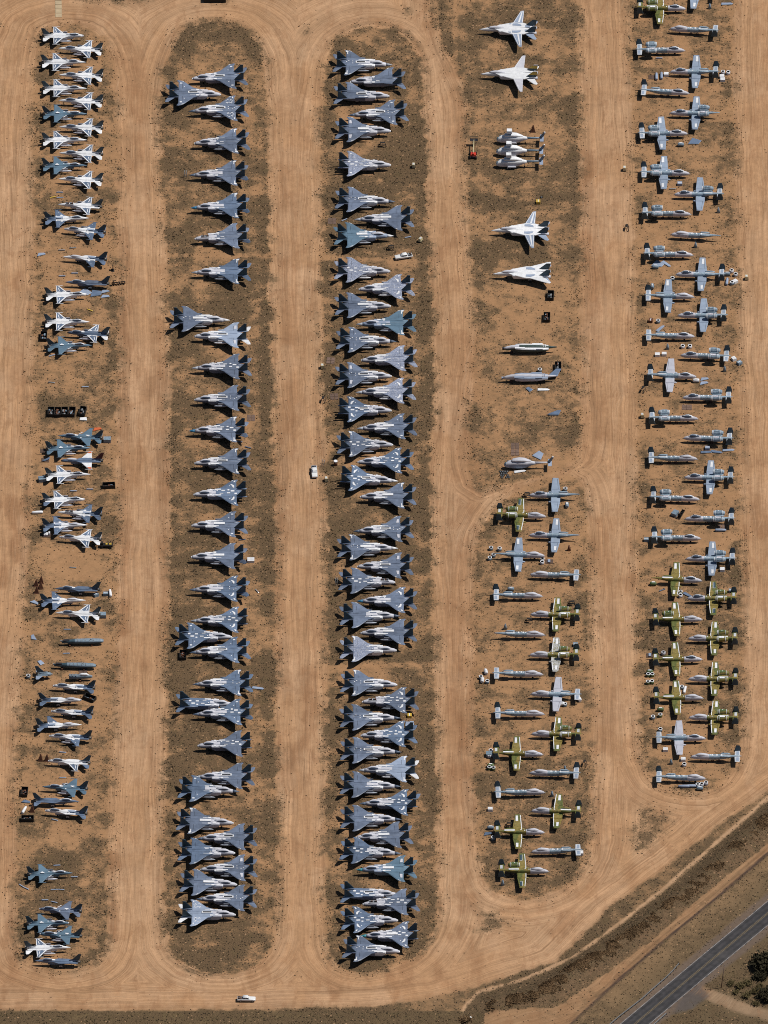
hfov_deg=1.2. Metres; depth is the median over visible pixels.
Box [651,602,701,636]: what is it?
attack jet
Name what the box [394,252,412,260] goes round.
pickup truck
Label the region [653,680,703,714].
attack jet
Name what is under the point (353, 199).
twin fin fighter
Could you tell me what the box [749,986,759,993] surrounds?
desert bush
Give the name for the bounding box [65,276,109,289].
single fin fighter
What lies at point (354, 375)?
twin fin fighter
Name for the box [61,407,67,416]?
scrap bin
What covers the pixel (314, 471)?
pickup truck
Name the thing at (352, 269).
twin fin fighter
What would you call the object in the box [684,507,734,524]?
attack jet
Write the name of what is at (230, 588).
twin fin fighter
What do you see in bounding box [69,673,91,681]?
nose section
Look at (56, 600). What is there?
single fin fighter
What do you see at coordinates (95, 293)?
loose sheet metal
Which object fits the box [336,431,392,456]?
twin fin fighter
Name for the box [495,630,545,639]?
attack jet
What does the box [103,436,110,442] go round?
pallet
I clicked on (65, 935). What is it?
single fin fighter
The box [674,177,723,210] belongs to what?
attack jet
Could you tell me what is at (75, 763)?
single fin fighter
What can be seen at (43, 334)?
scrap bin
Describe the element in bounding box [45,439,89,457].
single fin fighter
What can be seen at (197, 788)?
twin fin fighter
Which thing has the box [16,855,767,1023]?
verge grass
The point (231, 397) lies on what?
twin fin fighter
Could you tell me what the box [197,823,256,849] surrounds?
twin fin fighter
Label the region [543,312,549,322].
scrap bin
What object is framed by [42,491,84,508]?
single fin fighter
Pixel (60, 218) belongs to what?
single fin fighter
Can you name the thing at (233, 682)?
twin fin fighter
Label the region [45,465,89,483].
single fin fighter
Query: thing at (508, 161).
helicopter
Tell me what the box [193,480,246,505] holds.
twin fin fighter
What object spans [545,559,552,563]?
pallet
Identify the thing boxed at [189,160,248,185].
twin fin fighter
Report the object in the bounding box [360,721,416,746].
twin fin fighter
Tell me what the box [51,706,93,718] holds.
single fin fighter
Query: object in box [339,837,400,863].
twin fin fighter
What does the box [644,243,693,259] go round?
attack jet
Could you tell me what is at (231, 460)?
twin fin fighter
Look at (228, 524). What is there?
twin fin fighter
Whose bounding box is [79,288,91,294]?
loose sheet metal
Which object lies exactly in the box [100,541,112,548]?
trailer
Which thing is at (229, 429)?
twin fin fighter
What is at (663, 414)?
attack jet
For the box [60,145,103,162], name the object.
single fin fighter
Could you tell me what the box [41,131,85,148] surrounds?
single fin fighter
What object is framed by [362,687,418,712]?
twin fin fighter
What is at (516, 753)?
attack jet
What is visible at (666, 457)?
attack jet
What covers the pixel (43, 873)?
single fin fighter
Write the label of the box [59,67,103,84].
single fin fighter
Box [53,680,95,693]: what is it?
single fin fighter
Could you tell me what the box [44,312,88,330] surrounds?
single fin fighter
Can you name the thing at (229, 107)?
twin fin fighter
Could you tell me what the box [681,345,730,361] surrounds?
attack jet
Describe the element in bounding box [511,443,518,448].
steel plate pair
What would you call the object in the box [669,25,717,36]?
attack jet
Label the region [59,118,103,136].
single fin fighter
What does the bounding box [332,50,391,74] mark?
twin fin fighter
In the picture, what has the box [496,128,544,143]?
helicopter
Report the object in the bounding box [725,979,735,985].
desert bush
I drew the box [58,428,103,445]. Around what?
single fin fighter
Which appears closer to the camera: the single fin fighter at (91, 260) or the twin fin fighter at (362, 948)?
the twin fin fighter at (362, 948)
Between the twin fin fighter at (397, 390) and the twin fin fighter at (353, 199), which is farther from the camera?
the twin fin fighter at (353, 199)
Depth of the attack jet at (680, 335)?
12069.51 m
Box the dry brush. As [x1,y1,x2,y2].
[485,812,767,1012]
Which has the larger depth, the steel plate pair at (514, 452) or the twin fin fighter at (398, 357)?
the twin fin fighter at (398, 357)
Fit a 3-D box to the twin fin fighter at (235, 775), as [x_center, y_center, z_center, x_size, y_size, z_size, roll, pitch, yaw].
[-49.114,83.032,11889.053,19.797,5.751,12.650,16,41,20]
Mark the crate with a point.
(674, 512)
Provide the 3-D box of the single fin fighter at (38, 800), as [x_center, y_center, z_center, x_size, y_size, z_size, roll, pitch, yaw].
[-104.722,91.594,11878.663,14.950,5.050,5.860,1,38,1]
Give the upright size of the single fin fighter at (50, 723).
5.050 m
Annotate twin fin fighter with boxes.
[165,80,220,105]
[170,306,229,331]
[175,623,231,648]
[176,691,230,711]
[176,807,233,833]
[177,775,238,801]
[178,838,234,863]
[178,900,235,925]
[179,869,236,895]
[188,95,248,120]
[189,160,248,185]
[190,416,248,441]
[190,576,249,601]
[190,637,250,662]
[191,193,249,217]
[191,258,250,283]
[191,511,247,536]
[191,543,247,568]
[191,607,247,632]
[192,63,247,88]
[192,353,251,378]
[192,670,252,695]
[192,699,252,724]
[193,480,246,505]
[194,128,249,153]
[194,223,249,247]
[194,322,250,347]
[194,385,250,410]
[194,448,250,473]
[196,884,256,910]
[197,730,251,756]
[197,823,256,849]
[198,763,254,788]
[200,854,257,880]
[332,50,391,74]
[333,222,392,247]
[334,82,388,103]
[334,257,389,281]
[334,292,390,317]
[335,117,390,141]
[335,187,394,211]
[335,362,391,387]
[336,327,396,351]
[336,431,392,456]
[337,534,397,559]
[338,151,390,175]
[338,396,391,421]
[338,568,394,593]
[339,602,398,627]
[339,704,399,730]
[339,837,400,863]
[340,465,396,490]
[340,636,396,661]
[340,669,396,695]
[340,737,400,763]
[340,771,400,797]
[340,805,401,830]
[340,881,394,901]
[340,906,397,932]
[342,935,399,961]
[348,100,408,124]
[350,67,405,88]
[353,516,413,541]
[354,205,413,230]
[355,378,415,402]
[356,310,415,334]
[356,821,412,847]
[357,413,416,438]
[357,447,413,472]
[357,552,413,578]
[357,587,416,612]
[357,855,416,881]
[358,274,414,299]
[358,756,418,781]
[359,789,419,815]
[360,482,415,507]
[360,619,416,644]
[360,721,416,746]
[361,345,417,370]
[361,921,417,947]
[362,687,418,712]
[362,888,419,914]
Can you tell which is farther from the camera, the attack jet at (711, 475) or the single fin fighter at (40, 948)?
the attack jet at (711, 475)
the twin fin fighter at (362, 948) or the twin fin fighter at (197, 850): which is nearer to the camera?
the twin fin fighter at (362, 948)
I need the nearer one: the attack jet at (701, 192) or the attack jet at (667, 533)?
the attack jet at (667, 533)
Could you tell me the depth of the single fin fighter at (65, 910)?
11834.47 m
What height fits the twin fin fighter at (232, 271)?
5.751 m
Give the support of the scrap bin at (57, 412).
on the ground at (138, 968)
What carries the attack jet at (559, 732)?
on the ground at (138, 968)
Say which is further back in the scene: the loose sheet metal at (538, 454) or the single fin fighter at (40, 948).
the loose sheet metal at (538, 454)
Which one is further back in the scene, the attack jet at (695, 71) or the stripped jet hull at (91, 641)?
the attack jet at (695, 71)
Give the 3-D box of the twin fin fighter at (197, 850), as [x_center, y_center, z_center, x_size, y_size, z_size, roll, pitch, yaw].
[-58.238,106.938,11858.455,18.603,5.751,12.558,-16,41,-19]
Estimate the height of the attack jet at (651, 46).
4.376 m
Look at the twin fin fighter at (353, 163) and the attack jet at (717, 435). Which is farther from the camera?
the twin fin fighter at (353, 163)
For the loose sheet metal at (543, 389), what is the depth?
12050.19 m
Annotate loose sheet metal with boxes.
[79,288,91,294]
[90,290,101,296]
[532,451,543,459]
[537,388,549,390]
[651,260,663,266]
[688,138,701,143]
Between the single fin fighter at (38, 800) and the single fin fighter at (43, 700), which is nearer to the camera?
the single fin fighter at (38, 800)
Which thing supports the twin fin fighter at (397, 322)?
on the ground at (138, 968)
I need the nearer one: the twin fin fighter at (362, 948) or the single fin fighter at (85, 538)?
the twin fin fighter at (362, 948)
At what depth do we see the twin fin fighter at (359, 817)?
11870.17 m
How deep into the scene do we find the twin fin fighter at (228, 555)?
11976.99 m
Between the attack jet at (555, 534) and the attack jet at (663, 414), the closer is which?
the attack jet at (555, 534)
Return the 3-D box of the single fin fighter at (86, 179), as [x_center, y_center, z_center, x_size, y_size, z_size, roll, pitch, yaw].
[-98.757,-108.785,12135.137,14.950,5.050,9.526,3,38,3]
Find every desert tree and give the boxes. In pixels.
[744,947,767,973]
[752,969,767,980]
[755,985,767,1004]
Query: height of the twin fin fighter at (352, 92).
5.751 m
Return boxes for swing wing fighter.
[479,11,537,46]
[481,55,538,91]
[491,211,549,247]
[494,262,550,282]
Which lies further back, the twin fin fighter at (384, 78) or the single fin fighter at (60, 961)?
the twin fin fighter at (384, 78)
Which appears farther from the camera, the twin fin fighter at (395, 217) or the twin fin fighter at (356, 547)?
the twin fin fighter at (395, 217)
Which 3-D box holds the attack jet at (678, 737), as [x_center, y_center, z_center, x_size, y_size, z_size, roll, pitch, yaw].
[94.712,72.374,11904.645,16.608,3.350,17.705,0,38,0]
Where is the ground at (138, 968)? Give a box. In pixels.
[0,0,767,1023]
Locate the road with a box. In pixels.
[620,900,767,1023]
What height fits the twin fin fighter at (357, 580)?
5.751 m
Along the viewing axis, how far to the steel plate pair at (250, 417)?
12038.62 m
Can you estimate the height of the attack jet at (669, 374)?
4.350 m
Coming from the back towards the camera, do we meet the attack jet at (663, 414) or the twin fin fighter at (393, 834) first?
the attack jet at (663, 414)
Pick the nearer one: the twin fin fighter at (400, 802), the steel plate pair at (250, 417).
the twin fin fighter at (400, 802)
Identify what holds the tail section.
on the ground at (138, 968)
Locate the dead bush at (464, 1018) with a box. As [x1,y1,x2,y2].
[457,1013,473,1022]
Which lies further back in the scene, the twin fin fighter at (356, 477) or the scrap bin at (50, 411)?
the scrap bin at (50, 411)
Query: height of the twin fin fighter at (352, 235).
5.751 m
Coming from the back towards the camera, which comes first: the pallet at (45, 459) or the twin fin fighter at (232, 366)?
the twin fin fighter at (232, 366)
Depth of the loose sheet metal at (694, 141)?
12154.20 m
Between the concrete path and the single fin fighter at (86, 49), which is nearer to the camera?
the single fin fighter at (86, 49)
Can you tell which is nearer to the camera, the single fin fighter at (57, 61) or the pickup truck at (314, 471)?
the pickup truck at (314, 471)
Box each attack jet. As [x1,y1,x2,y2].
[492,584,542,600]
[492,668,542,678]
[492,736,542,770]
[493,702,544,718]
[494,538,545,571]
[494,781,544,797]
[494,814,543,848]
[495,498,545,531]
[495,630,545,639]
[498,853,548,887]
[528,478,578,511]
[528,518,578,552]
[529,637,579,671]
[529,762,580,778]
[530,569,579,580]
[530,677,579,711]
[530,716,581,750]
[530,794,581,828]
[530,844,582,856]
[531,597,580,631]
[636,39,684,55]
[637,0,684,24]
[638,117,686,149]
[639,156,688,189]
[640,79,688,96]
[641,202,691,218]
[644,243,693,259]
[644,279,694,312]
[644,330,693,340]
[647,359,696,392]
[648,447,697,463]
[649,407,698,423]
[649,486,699,503]
[650,526,699,543]
[651,562,702,596]
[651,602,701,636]
[652,642,702,676]
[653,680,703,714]
[655,766,704,782]
[656,720,704,754]
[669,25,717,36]
[669,55,718,87]
[669,96,719,129]
[671,231,720,240]
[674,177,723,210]
[676,257,724,290]
[678,298,727,331]
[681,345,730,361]
[682,386,732,403]
[682,427,732,444]
[684,460,733,494]
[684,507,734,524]
[685,541,735,575]
[687,581,737,614]
[688,621,738,655]
[688,661,738,695]
[688,700,738,734]
[690,0,698,8]
[690,745,740,761]
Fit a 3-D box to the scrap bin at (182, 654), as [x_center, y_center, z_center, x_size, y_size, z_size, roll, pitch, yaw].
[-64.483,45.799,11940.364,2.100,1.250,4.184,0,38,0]
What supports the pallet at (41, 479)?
on the ground at (138, 968)
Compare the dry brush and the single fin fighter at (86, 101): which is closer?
the dry brush
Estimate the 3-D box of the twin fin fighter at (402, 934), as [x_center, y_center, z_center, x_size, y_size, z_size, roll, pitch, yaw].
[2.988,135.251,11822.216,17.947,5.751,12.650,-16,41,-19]
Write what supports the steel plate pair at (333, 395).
on the ground at (138, 968)
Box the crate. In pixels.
[671,509,678,517]
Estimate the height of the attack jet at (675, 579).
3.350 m
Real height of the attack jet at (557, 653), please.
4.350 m
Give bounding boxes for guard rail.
[610,962,679,1023]
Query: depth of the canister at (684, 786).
11886.83 m
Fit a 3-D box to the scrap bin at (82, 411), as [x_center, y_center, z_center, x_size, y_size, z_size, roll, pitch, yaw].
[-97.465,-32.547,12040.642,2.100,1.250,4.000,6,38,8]
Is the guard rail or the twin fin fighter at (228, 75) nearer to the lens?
the guard rail
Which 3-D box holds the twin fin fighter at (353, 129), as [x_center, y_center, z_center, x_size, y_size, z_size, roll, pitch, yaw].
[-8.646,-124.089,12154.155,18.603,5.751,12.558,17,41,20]
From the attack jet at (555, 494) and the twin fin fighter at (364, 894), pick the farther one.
the attack jet at (555, 494)
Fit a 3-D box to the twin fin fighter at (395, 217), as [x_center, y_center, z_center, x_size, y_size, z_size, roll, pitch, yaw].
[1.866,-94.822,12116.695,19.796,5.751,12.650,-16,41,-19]
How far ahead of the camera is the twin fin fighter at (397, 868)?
11849.93 m
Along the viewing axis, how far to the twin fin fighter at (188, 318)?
12075.22 m
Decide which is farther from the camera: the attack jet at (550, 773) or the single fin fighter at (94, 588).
the single fin fighter at (94, 588)
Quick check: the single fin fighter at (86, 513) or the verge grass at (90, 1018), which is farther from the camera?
the single fin fighter at (86, 513)
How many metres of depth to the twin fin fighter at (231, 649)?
11938.26 m
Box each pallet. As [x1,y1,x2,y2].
[38,476,45,482]
[41,457,49,461]
[43,531,50,537]
[99,612,105,618]
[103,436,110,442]
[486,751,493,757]
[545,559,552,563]
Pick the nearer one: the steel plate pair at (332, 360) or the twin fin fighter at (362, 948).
the twin fin fighter at (362, 948)
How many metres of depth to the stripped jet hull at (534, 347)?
12064.22 m
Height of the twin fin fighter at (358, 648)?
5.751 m
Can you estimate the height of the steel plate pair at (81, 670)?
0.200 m
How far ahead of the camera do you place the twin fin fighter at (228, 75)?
12177.10 m
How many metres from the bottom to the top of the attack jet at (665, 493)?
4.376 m
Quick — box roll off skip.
[204,0,225,2]
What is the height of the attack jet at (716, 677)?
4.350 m
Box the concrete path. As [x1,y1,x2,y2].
[55,0,61,16]
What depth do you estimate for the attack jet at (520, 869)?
11850.30 m
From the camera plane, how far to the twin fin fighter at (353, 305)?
12080.93 m
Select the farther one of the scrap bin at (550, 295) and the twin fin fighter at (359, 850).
the scrap bin at (550, 295)
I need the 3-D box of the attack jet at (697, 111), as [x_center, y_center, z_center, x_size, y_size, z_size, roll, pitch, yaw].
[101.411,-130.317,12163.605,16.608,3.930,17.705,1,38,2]
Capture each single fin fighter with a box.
[24,938,70,957]
[25,914,68,932]
[26,864,70,882]
[33,793,78,807]
[35,716,80,731]
[35,954,80,968]
[38,692,80,706]
[39,901,82,919]
[39,925,82,944]
[40,591,84,609]
[41,27,83,44]
[41,53,84,70]
[41,79,86,96]
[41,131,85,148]
[41,156,86,173]
[41,516,85,534]
[42,105,85,122]
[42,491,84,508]
[42,778,88,796]
[43,210,87,227]
[44,285,86,303]
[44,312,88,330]
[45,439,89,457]
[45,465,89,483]
[45,806,87,818]
[46,336,91,354]
[48,755,90,771]
[49,730,92,746]
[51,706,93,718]
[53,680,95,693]
[55,582,100,595]
[56,604,100,622]
[58,40,103,57]
[58,92,103,109]
[58,197,102,214]
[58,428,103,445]
[58,504,102,522]
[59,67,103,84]
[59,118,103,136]
[59,171,102,188]
[59,529,101,547]
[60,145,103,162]
[61,451,103,469]
[64,222,105,239]
[64,252,107,267]
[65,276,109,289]
[67,324,109,342]
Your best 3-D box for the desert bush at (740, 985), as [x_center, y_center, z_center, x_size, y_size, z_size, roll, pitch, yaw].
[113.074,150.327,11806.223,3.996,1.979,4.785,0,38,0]
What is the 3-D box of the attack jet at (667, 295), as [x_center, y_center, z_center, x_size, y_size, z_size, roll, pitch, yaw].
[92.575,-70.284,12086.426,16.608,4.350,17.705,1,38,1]
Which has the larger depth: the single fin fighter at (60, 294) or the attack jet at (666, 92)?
the attack jet at (666, 92)
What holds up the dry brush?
on the ground at (138, 968)
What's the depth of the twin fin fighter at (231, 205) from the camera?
12122.53 m
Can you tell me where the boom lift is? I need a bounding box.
[470,136,477,158]
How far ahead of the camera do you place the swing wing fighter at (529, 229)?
12112.98 m
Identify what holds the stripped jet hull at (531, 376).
on the ground at (138, 968)
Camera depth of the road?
11814.59 m
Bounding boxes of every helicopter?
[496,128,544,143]
[496,141,544,155]
[496,152,544,169]
[504,456,553,469]
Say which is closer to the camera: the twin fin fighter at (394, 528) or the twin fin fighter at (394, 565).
the twin fin fighter at (394, 565)
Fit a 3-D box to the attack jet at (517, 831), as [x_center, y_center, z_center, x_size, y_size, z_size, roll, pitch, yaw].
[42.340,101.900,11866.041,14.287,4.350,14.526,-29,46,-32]
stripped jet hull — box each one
[53,662,95,670]
[60,638,103,646]
[502,343,556,352]
[502,369,560,382]
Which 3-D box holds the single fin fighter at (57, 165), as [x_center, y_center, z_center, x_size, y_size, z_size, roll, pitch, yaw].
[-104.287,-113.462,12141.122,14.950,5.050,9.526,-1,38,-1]
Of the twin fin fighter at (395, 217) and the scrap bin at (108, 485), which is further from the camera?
the twin fin fighter at (395, 217)
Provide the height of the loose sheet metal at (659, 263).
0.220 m
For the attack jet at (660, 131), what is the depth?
12154.52 m
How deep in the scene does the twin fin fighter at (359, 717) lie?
11911.09 m
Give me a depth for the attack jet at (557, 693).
11921.69 m
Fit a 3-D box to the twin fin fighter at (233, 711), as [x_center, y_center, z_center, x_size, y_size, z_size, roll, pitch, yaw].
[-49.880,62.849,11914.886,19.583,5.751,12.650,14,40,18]
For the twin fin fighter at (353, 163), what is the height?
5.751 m
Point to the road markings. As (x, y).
(700, 969)
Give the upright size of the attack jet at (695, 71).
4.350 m
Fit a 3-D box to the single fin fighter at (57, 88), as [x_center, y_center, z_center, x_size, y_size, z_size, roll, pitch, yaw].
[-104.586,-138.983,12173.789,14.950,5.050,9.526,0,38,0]
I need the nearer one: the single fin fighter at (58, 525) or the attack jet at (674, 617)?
the attack jet at (674, 617)
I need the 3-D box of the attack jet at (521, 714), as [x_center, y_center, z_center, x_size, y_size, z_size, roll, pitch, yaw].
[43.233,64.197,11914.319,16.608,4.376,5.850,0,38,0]
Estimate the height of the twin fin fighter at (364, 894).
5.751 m
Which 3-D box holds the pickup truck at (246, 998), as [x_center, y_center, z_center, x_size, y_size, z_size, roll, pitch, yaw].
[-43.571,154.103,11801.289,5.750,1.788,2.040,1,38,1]
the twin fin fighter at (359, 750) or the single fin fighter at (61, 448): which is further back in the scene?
the single fin fighter at (61, 448)
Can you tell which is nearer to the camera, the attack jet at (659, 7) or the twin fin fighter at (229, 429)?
the twin fin fighter at (229, 429)
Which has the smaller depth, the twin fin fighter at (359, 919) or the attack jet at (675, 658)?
the twin fin fighter at (359, 919)
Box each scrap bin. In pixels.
[21,786,27,796]
[21,815,33,821]
[40,331,46,341]
[48,407,53,416]
[54,407,60,417]
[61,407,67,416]
[68,406,75,416]
[78,406,86,416]
[83,693,96,702]
[102,482,114,488]
[180,650,185,659]
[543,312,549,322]
[547,290,553,300]
[555,361,560,371]
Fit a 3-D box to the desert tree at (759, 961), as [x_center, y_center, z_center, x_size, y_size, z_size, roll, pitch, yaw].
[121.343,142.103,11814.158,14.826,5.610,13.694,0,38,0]
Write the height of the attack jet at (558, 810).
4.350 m
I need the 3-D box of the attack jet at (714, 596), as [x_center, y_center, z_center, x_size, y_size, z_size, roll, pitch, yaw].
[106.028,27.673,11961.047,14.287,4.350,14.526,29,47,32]
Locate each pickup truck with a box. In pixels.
[237,995,255,1002]
[311,465,317,477]
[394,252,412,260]
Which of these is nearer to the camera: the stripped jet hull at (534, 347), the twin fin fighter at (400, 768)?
the twin fin fighter at (400, 768)
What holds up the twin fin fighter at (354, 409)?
on the ground at (138, 968)
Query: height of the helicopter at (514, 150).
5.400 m
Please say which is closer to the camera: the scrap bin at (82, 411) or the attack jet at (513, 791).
the attack jet at (513, 791)
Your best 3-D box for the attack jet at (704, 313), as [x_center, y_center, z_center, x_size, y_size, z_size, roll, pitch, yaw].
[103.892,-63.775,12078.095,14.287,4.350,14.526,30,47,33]
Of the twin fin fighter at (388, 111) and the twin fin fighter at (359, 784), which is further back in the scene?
the twin fin fighter at (388, 111)
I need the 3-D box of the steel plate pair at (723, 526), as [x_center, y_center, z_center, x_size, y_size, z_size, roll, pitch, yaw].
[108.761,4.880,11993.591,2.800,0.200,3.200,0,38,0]
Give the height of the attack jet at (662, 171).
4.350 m
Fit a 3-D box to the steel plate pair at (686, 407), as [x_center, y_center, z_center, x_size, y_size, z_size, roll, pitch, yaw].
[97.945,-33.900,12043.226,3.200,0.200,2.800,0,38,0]
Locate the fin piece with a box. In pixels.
[547,410,560,415]
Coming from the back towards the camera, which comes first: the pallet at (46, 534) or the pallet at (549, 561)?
the pallet at (46, 534)
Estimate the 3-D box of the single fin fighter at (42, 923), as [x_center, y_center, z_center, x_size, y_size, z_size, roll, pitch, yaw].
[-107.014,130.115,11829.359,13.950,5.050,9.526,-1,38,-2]
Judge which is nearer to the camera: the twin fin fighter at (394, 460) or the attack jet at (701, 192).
the twin fin fighter at (394, 460)
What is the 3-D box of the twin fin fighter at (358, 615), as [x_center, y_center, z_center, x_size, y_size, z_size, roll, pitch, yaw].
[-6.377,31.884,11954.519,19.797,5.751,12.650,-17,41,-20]
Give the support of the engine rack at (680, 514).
on the ground at (138, 968)
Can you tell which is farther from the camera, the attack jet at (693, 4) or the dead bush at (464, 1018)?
the attack jet at (693, 4)
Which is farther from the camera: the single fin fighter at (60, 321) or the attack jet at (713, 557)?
the single fin fighter at (60, 321)
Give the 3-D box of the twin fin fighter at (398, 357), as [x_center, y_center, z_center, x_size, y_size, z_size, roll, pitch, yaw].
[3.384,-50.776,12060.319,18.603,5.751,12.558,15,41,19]
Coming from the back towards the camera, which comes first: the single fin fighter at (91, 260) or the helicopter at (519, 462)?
the single fin fighter at (91, 260)
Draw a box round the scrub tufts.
[0,0,767,1023]
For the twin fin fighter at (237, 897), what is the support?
on the ground at (138, 968)
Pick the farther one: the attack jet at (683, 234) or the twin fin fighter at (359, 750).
the attack jet at (683, 234)
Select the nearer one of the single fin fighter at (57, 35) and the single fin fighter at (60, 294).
the single fin fighter at (60, 294)
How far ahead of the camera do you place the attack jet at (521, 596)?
11962.15 m
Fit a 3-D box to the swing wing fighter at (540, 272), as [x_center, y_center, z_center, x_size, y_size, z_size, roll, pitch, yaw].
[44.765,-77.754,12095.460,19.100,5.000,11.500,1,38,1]
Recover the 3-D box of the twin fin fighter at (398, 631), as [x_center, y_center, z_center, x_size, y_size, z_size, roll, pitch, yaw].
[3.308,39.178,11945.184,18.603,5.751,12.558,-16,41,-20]
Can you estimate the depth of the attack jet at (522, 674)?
11930.05 m
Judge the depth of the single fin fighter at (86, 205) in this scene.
12123.90 m
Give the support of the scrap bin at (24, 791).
on the ground at (138, 968)
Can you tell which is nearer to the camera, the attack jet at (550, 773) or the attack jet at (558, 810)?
the attack jet at (558, 810)
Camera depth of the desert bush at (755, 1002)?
11799.76 m
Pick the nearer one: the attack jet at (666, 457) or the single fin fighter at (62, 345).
the attack jet at (666, 457)
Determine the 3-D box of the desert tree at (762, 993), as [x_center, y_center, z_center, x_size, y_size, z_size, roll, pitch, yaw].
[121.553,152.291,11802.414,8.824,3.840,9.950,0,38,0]
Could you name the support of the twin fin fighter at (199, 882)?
on the ground at (138, 968)
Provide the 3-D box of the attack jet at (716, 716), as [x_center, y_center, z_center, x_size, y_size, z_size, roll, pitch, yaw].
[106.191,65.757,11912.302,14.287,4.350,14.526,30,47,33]
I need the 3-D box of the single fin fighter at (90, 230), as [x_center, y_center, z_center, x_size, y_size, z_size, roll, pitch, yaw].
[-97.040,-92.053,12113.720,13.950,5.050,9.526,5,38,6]
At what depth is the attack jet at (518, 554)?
11978.67 m
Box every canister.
[31,511,42,513]
[678,785,688,787]
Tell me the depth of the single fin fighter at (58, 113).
12162.82 m
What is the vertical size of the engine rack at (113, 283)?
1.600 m
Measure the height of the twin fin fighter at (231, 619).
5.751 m
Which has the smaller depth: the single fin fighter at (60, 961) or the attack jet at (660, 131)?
the single fin fighter at (60, 961)
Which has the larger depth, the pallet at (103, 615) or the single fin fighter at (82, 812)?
the pallet at (103, 615)
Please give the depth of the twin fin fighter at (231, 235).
12109.65 m
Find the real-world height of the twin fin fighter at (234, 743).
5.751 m
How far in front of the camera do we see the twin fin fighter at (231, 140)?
12149.68 m
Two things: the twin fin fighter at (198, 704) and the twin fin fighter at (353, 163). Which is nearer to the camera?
the twin fin fighter at (198, 704)
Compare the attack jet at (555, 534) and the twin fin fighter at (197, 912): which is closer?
the twin fin fighter at (197, 912)
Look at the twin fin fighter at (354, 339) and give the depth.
12066.41 m
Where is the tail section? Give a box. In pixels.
[35,666,51,678]
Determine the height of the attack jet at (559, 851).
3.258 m
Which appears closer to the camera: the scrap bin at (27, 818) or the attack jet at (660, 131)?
the scrap bin at (27, 818)
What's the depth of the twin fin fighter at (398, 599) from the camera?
11959.00 m
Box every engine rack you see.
[111,280,124,285]
[677,509,684,518]
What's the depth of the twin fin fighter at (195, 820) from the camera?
11868.89 m
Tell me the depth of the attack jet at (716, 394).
12043.82 m
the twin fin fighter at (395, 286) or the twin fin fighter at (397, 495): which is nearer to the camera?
the twin fin fighter at (397, 495)
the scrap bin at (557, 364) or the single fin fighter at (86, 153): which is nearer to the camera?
the scrap bin at (557, 364)
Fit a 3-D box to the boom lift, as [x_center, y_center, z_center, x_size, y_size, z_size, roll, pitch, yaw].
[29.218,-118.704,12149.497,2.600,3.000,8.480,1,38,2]
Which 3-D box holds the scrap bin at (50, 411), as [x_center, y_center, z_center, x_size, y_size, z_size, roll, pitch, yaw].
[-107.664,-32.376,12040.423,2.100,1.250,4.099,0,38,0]
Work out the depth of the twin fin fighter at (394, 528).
11987.87 m
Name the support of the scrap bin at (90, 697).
on the ground at (138, 968)
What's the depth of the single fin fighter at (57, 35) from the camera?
12195.94 m
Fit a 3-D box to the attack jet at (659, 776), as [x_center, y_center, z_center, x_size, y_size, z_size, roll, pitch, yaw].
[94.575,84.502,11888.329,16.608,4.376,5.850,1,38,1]
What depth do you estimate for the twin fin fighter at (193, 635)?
11944.34 m
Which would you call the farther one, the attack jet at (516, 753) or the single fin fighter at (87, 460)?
the single fin fighter at (87, 460)
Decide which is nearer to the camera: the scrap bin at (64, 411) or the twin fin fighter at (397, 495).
the twin fin fighter at (397, 495)
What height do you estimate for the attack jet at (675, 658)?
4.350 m
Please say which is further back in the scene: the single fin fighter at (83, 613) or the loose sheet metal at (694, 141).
the loose sheet metal at (694, 141)
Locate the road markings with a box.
[622,904,767,1023]
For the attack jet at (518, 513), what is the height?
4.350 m
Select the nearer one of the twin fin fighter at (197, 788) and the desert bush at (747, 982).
the desert bush at (747, 982)
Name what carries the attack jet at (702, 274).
on the ground at (138, 968)
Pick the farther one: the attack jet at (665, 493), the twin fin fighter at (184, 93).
the twin fin fighter at (184, 93)
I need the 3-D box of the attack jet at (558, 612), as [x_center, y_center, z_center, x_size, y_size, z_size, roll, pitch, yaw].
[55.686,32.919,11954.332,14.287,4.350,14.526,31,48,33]
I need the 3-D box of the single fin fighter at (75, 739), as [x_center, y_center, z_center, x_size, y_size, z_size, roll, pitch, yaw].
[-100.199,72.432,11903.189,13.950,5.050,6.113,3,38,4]
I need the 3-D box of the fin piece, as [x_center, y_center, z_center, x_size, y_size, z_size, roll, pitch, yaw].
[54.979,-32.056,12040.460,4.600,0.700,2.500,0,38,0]
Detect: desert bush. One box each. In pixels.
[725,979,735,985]
[735,981,746,991]
[741,989,752,998]
[743,978,752,984]
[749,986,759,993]
[752,1000,760,1005]
[756,982,765,988]
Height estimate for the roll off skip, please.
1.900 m
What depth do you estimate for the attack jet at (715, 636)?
11944.45 m
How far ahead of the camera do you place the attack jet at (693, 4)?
12209.91 m
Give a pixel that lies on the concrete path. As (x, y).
(58, 8)
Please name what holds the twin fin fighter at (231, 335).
on the ground at (138, 968)
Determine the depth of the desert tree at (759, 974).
11809.87 m
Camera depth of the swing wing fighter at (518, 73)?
12179.01 m
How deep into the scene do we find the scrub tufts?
12005.09 m
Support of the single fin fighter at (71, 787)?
on the ground at (138, 968)
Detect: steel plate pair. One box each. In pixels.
[79,668,86,673]
[247,415,254,420]
[326,357,334,363]
[330,393,338,399]
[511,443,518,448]
[511,449,518,455]
[682,405,691,409]
[718,524,725,528]
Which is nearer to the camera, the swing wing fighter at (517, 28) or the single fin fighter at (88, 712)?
the single fin fighter at (88, 712)

